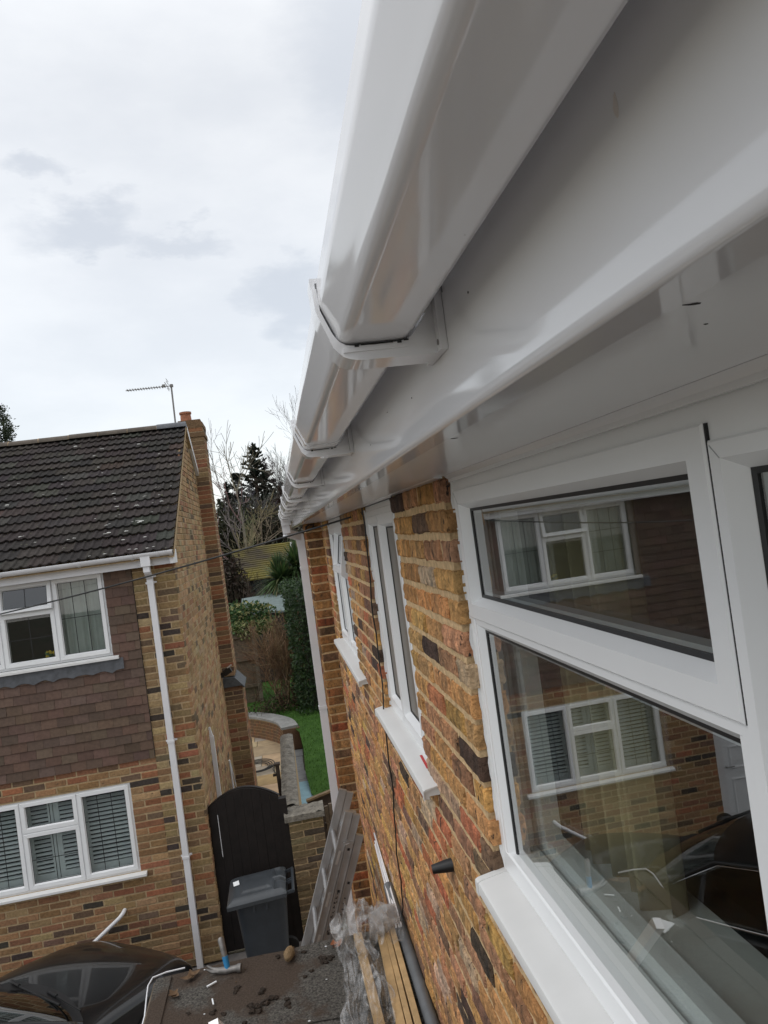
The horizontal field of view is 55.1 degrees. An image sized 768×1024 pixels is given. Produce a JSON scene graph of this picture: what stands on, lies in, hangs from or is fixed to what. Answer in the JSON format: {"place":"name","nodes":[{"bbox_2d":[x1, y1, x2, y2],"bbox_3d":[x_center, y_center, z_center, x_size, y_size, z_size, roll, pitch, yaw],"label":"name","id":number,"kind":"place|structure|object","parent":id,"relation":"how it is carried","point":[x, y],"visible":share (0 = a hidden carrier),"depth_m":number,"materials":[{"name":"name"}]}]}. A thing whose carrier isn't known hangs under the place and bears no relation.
{"place":"outdoors","nodes":[
{"label":"outdoors","id":0,"kind":"place"},
{"bbox_2d":[0,0,361,525],"label":"sky","id":1,"kind":"structure","parent":0,"point":[167,167],"materials":[{"name":"white"}]},
{"bbox_2d":[228,737,280,953],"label":"patio","id":2,"kind":"structure","parent":0,"point":[263,749],"depth_m":15.36,"materials":[{"name":"stone"}]},
{"bbox_2d":[248,712,301,748],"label":"retaining wall","id":3,"kind":"structure","parent":2,"relation":"on","point":[271,727],"depth_m":16.77,"materials":[{"name":"brown brick"}]},
{"bbox_2d":[273,761,281,795],"bbox_3d":[-1.336,4.137,9.794,0.110,1.595,0.090,-8,-1,-9],"label":"timber post","id":4,"kind":"object","parent":2,"relation":"on","point":[276,765],"visible":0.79,"depth_m":9.78,"materials":[{"name":"brown wood"}]},
{"bbox_2d":[255,758,275,772],"bbox_3d":[-2.414,5.125,14.504,0.717,0.056,1.694,-7,-1,-21],"label":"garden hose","id":5,"kind":"object","parent":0,"point":[263,761],"visible":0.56,"depth_m":15.05,"materials":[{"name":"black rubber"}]},
{"bbox_2d":[192,929,349,969],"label":"driveway","id":6,"kind":"structure","parent":0,"point":[242,955],"depth_m":8.21,"materials":[{"name":"grey concrete"}]},
{"bbox_2d":[0,941,192,1023],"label":"parked car","id":7,"kind":"object","parent":6,"relation":"on","point":[99,982],"visible":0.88,"depth_m":6.52,"materials":[{"name":"black paint"}]},
{"bbox_2d":[227,867,298,957],"bbox_3d":[-1.244,4.387,7.805,0.696,1.008,0.596,-8,-1,-9],"label":"wheelie bin","id":8,"kind":"object","parent":6,"relation":"on","point":[257,901],"visible":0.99,"depth_m":7.58,"materials":[{"name":"grey plastic"}]},
{"bbox_2d":[143,926,424,1023],"bbox_3d":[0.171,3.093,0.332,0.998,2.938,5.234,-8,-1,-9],"label":"flat roof garage","id":9,"kind":"structure","parent":6,"relation":"on","point":[338,995],"depth_m":2.67,"materials":[{"name":"fabric"}]},
{"bbox_2d":[142,967,184,1023],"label":"white wire","id":10,"kind":"object","parent":9,"relation":"attached to","point":[150,982],"visible":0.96,"depth_m":2.83,"materials":[{"name":"plastic"}]},
{"bbox_2d":[169,990,178,996],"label":"dead leaf","id":11,"kind":"object","parent":9,"relation":"on","point":[172,992],"visible":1,"depth_m":2.71,"materials":[{"name":"brown plant"}]},
{"bbox_2d":[187,969,194,977],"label":"dead leaf","id":12,"kind":"object","parent":9,"relation":"on","point":[191,972],"visible":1,"depth_m":2.82,"materials":[{"name":"brown plant"}]},
{"bbox_2d":[209,1009,216,1014],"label":"moss clump","id":13,"kind":"object","parent":9,"relation":"on","point":[212,1012],"visible":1,"depth_m":2.58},
{"bbox_2d":[208,1018,222,1023],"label":"trim offcut","id":14,"kind":"object","parent":9,"relation":"on","point":[217,1021],"depth_m":2.19,"materials":[{"name":"white plastic"}]},
{"bbox_2d":[206,937,241,974],"bbox_3d":[-0.619,1.703,2.826,0.141,0.129,0.052,-8,-1,5],"label":"hammer","id":15,"kind":"object","parent":9,"relation":"on","point":[226,968],"visible":1,"depth_m":2.81,"materials":[{"name":"metal"}]},
{"bbox_2d":[249,1004,261,1013],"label":"moss clump","id":16,"kind":"object","parent":9,"relation":"on","point":[258,1011],"visible":1,"depth_m":2.56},
{"bbox_2d":[257,987,264,994],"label":"moss clump","id":17,"kind":"object","parent":9,"relation":"on","point":[261,990],"visible":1,"depth_m":2.66,"materials":[{"name":"brown plant"}]},
{"bbox_2d":[260,997,269,1005],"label":"moss clump","id":18,"kind":"object","parent":9,"relation":"on","point":[266,1002],"visible":1,"depth_m":2.60,"materials":[{"name":"brown plant"}]},
{"bbox_2d":[269,995,277,1000],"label":"moss clump","id":19,"kind":"object","parent":9,"relation":"on","point":[273,997],"visible":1,"depth_m":2.62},
{"bbox_2d":[283,1001,290,1006],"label":"moss clump","id":20,"kind":"object","parent":9,"relation":"on","point":[287,1003],"visible":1,"depth_m":2.57,"materials":[{"name":"brown plant"}]},
{"bbox_2d":[283,946,294,961],"bbox_3d":[-0.365,1.712,2.867,0.042,0.045,0.107,-8,-1,12],"label":"stone","id":21,"kind":"object","parent":9,"relation":"on","point":[289,953],"visible":1,"depth_m":2.84,"materials":[{"name":"brown stone"}]},
{"bbox_2d":[320,957,328,963],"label":"moss clump","id":22,"kind":"object","parent":9,"relation":"on","point":[323,960],"visible":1,"depth_m":2.79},
{"bbox_2d":[327,955,334,960],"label":"moss clump","id":23,"kind":"object","parent":9,"relation":"on","point":[329,957],"visible":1,"depth_m":2.82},
{"bbox_2d":[333,938,341,946],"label":"dead leaf","id":24,"kind":"object","parent":9,"relation":"on","point":[338,943],"visible":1,"depth_m":2.90,"materials":[{"name":"beige plant"}]},
{"bbox_2d":[353,932,384,1023],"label":"timber batten","id":25,"kind":"object","parent":9,"relation":"on","point":[373,999],"visible":1,"depth_m":2.60,"materials":[{"name":"beige wood"}]},
{"bbox_2d":[377,929,405,1023],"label":"timber batten","id":26,"kind":"object","parent":9,"relation":"on","point":[392,988],"visible":1,"depth_m":2.59,"materials":[{"name":"brown wood"}]},
{"bbox_2d":[384,927,412,1023],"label":"timber batten","id":27,"kind":"object","parent":9,"relation":"on","point":[404,1004],"visible":0.86,"depth_m":2.58,"materials":[{"name":"brown wood"}]},
{"bbox_2d":[389,925,421,1023],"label":"timber batten","id":28,"kind":"object","parent":9,"relation":"on","point":[407,984],"visible":0.97,"depth_m":2.58,"materials":[{"name":"brown wood"}]},
{"bbox_2d":[384,882,438,1023],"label":"grey pipe","id":29,"kind":"object","parent":9,"relation":"on","point":[423,996],"visible":0.94,"depth_m":2.62,"materials":[{"name":"plastic"}]},
{"bbox_2d":[301,788,363,945],"bbox_3d":[-0.581,3.192,3.865,1.311,3.154,0.379,-8,-1,-9],"label":"ladder","id":30,"kind":"object","parent":6,"relation":"on","point":[333,886],"visible":0.73,"depth_m":3.80,"materials":[{"name":"metal"}]},
{"bbox_2d":[278,0,767,1023],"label":"brick house","id":31,"kind":"structure","parent":6,"relation":"on","point":[528,422],"depth_m":0.74,"materials":[{"name":"brick"}]},
{"bbox_2d":[0,516,350,614],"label":"overhead cable","id":32,"kind":"object","parent":31,"relation":"attached to","point":[336,521],"visible":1,"depth_m":3.21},
{"bbox_2d":[327,517,367,686],"bbox_3d":[-0.202,0.404,3.870,0.112,0.755,1.348,-8,-1,-9],"label":"window","id":33,"kind":"structure","parent":31,"relation":"in","point":[347,647],"depth_m":3.95,"materials":[{"name":"plastic"}]},
{"bbox_2d":[361,508,403,920],"bbox_3d":[0.002,0.811,2.712,0.026,1.647,0.446,-8,-1,-11],"label":"wall cable","id":34,"kind":"object","parent":31,"relation":"attached to","point":[383,708],"depth_m":2.62,"materials":[{"name":"black plastic"}]},
{"bbox_2d":[374,844,396,927],"bbox_3d":[0.001,1.654,3.302,0.006,0.045,0.851,-8,-1,-7],"label":"trim strip","id":35,"kind":"object","parent":31,"relation":"attached to","point":[385,887],"depth_m":3.18,"materials":[{"name":"white plastic"}]},
{"bbox_2d":[374,833,401,926],"bbox_3d":[0.008,1.650,3.364,0.006,0.037,0.970,-8,-1,-7],"label":"trim strip","id":36,"kind":"object","parent":31,"relation":"attached to","point":[400,923],"depth_m":3.29,"materials":[{"name":"white plastic"}]},
{"bbox_2d":[364,499,439,800],"bbox_3d":[0.038,0.343,2.252,0.112,0.755,0.885,-8,-1,-9],"label":"window","id":37,"kind":"structure","parent":31,"relation":"in","point":[401,721],"depth_m":2.30,"materials":[{"name":"plastic"}]},
{"bbox_2d":[450,380,767,1023],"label":"window","id":38,"kind":"structure","parent":31,"relation":"in","point":[601,919],"depth_m":1.03,"materials":[{"name":"plastic"}]},
{"bbox_2d":[275,486,281,516],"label":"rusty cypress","id":39,"kind":"object","parent":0,"point":[278,494],"visible":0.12,"depth_m":43.44,"materials":[{"name":"brown plant"}]},
{"bbox_2d":[246,671,334,795],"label":"lawn","id":40,"kind":"structure","parent":0,"point":[316,746],"depth_m":15.03,"materials":[{"name":"green plant"}]},
{"bbox_2d":[232,627,263,702],"bbox_3d":[-4.914,4.173,18.927,3.380,1.940,0.110,-8,-1,-9],"label":"panel fence","id":41,"kind":"object","parent":40,"relation":"on","point":[253,685],"visible":0.11,"depth_m":19.13,"materials":[{"name":"brown wood"}]},
{"bbox_2d":[228,594,280,690],"bbox_3d":[-3.616,3.508,19.679,1.998,2.907,1.600,-8,-1,-9],"label":"variegated shrub","id":42,"kind":"object","parent":40,"relation":"on","point":[242,611],"visible":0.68,"depth_m":19.48,"materials":[{"name":"green plant"}]},
{"bbox_2d":[241,593,292,681],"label":"garden shed","id":43,"kind":"structure","parent":40,"relation":"on","point":[274,600],"depth_m":21.79,"materials":[{"name":"brown wood"}]},
{"bbox_2d":[235,610,309,705],"bbox_3d":[-2.251,3.597,18.738,3.277,2.369,2.882,-7,-1,-20],"label":"twiggy shrub","id":44,"kind":"object","parent":40,"relation":"on","point":[277,650],"visible":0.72,"depth_m":18.33,"materials":[{"name":"brown plant"}]},
{"bbox_2d":[253,551,301,597],"bbox_3d":[-3.157,3.074,23.674,2.110,3.768,2.002,-8,-1,-9],"label":"cordyline palm","id":45,"kind":"object","parent":40,"relation":"on","point":[279,566],"visible":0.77,"depth_m":23.46,"materials":[{"name":"green plant"}]},
{"bbox_2d":[248,671,310,715],"bbox_3d":[-2.567,4.399,17.859,1.696,1.107,1.245,-7,-1,-26],"label":"shrub","id":46,"kind":"object","parent":40,"relation":"on","point":[275,703],"visible":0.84,"depth_m":17.72,"materials":[{"name":"green plant"}]},
{"bbox_2d":[277,576,324,714],"bbox_3d":[-1.659,3.151,18.674,1.824,3.229,3.523,-8,-1,-9],"label":"laurel hedge","id":47,"kind":"object","parent":40,"relation":"on","point":[289,590],"visible":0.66,"depth_m":17.27,"materials":[{"name":"green plant"}]},
{"bbox_2d":[228,667,354,954],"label":"ground","id":48,"kind":"structure","parent":0,"point":[345,924],"depth_m":8.70,"materials":[{"name":"grey concrete"}]},
{"bbox_2d":[0,403,18,441],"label":"evergreen tree","id":49,"kind":"object","parent":48,"relation":"on","point":[6,436],"visible":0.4,"depth_m":37.65,"materials":[{"name":"green plant"}]},
{"bbox_2d":[0,411,257,976],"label":"tile hung house","id":50,"kind":"structure","parent":48,"relation":"on","point":[126,754],"depth_m":8.12,"materials":[{"name":"brown brick"}]},
{"bbox_2d":[0,543,118,676],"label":"window","id":51,"kind":"structure","parent":50,"relation":"in","point":[75,628],"depth_m":8.15,"materials":[{"name":"plastic"}]},
{"bbox_2d":[0,782,147,904],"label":"window","id":52,"kind":"structure","parent":50,"relation":"in","point":[87,835],"depth_m":8.04,"materials":[{"name":"plastic"}]},
{"bbox_2d":[126,379,175,422],"bbox_3d":[-3.521,-1.595,11.170,0.700,0.769,0.240,-8,-1,-9],"label":"tv aerial","id":53,"kind":"object","parent":50,"relation":"attached to","point":[162,386],"visible":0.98,"depth_m":11.20,"materials":[{"name":"metal"}]},
{"bbox_2d":[216,502,255,563],"bbox_3d":[-8.007,2.862,35.566,4.542,6.836,5.043,-8,-1,-9],"label":"thicket","id":54,"kind":"object","parent":48,"relation":"on","point":[222,537],"visible":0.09,"depth_m":35.07,"materials":[{"name":"brown plant"}]},
{"bbox_2d":[207,425,280,541],"bbox_3d":[-8.222,0.696,38.974,6.882,11.281,7.500,-8,-1,38],"label":"weeping birch","id":55,"kind":"object","parent":48,"relation":"on","point":[249,494],"visible":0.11,"depth_m":39.05,"materials":[{"name":"brown plant"}]},
{"bbox_2d":[222,550,268,653],"bbox_3d":[-5.569,3.699,27.906,3.272,4.498,3.261,-8,-1,-9],"label":"thicket","id":56,"kind":"object","parent":48,"relation":"on","point":[235,586],"visible":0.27,"depth_m":27.68,"materials":[{"name":"green plant"}]},
{"bbox_2d":[217,443,277,537],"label":"conifer tree","id":57,"kind":"object","parent":48,"relation":"on","point":[256,472],"visible":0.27,"depth_m":44.27,"materials":[{"name":"green plant"}]},
{"bbox_2d":[216,493,278,545],"bbox_3d":[-7.056,2.467,38.635,4.698,7.464,5.312,-8,-1,12],"label":"thicket","id":58,"kind":"object","parent":48,"relation":"on","point":[243,506],"visible":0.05,"depth_m":38.24,"materials":[{"name":"brown plant"}]},
{"bbox_2d":[211,423,298,562],"bbox_3d":[-6.235,0.882,33.936,4.152,10.220,6.476,-8,-1,19],"label":"birch tree","id":59,"kind":"object","parent":48,"relation":"on","point":[246,542],"visible":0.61,"depth_m":33.41,"materials":[{"name":"brown plant"}]},
{"bbox_2d":[232,495,291,547],"bbox_3d":[-5.732,2.490,36.467,3.962,6.979,3.811,-9,-1,38],"label":"thicket","id":60,"kind":"object","parent":48,"relation":"on","point":[266,529],"visible":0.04,"depth_m":36.29,"materials":[{"name":"brown plant"}]},
{"bbox_2d":[232,541,299,633],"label":"mossy outbuilding","id":61,"kind":"structure","parent":48,"relation":"on","point":[254,560],"depth_m":30.81,"materials":[{"name":"tile"}]},
{"bbox_2d":[248,388,296,511],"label":"bare tree","id":62,"kind":"object","parent":48,"relation":"on","point":[280,482],"visible":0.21,"depth_m":41.21,"materials":[{"name":"brown plant"}]},
{"bbox_2d":[264,495,302,541],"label":"thicket","id":63,"kind":"object","parent":48,"relation":"on","point":[278,504],"visible":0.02,"depth_m":37.48,"materials":[{"name":"brown plant"}]},
{"bbox_2d":[273,539,309,580],"bbox_3d":[-2.697,2.842,24.178,2.076,4.120,2.041,-8,-1,-9],"label":"cordyline palm","id":64,"kind":"object","parent":48,"relation":"on","point":[294,555],"visible":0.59,"depth_m":23.90,"materials":[{"name":"green plant"}]},
{"bbox_2d":[280,733,325,933],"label":"garden wall","id":65,"kind":"structure","parent":48,"relation":"on","point":[307,830],"depth_m":8.38,"materials":[{"name":"brown brick"}]},
{"bbox_2d":[208,785,303,954],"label":"side gate","id":66,"kind":"structure","parent":65,"relation":"attached to","point":[249,829],"depth_m":8.31,"materials":[{"name":"wood"}]},
{"bbox_2d":[299,781,312,803],"bbox_3d":[-1.167,4.979,13.146,0.770,0.036,1.200,-8,-1,-9],"label":"blue mat","id":67,"kind":"object","parent":48,"relation":"on","point":[305,791],"visible":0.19,"depth_m":13.15,"materials":[{"name":"blue plastic"}]},
{"bbox_2d":[306,789,332,839],"bbox_3d":[-0.744,4.279,9.846,0.475,1.157,0.100,-8,-1,-9],"label":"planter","id":68,"kind":"object","parent":48,"relation":"on","point":[325,797],"visible":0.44,"depth_m":9.84,"materials":[{"name":"wood"}]},
{"bbox_2d":[324,803,346,917],"bbox_3d":[-0.551,4.127,8.763,0.180,1.370,0.070,-8,-1,-9],"label":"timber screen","id":69,"kind":"object","parent":48,"relation":"on","point":[328,822],"visible":0.26,"depth_m":8.73,"materials":[{"name":"brown wood"}]},
{"bbox_2d":[295,749,307,781],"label":"path","id":70,"kind":"structure","parent":0,"point":[301,771],"depth_m":14.65,"materials":[{"name":"grey concrete"}]}
]}

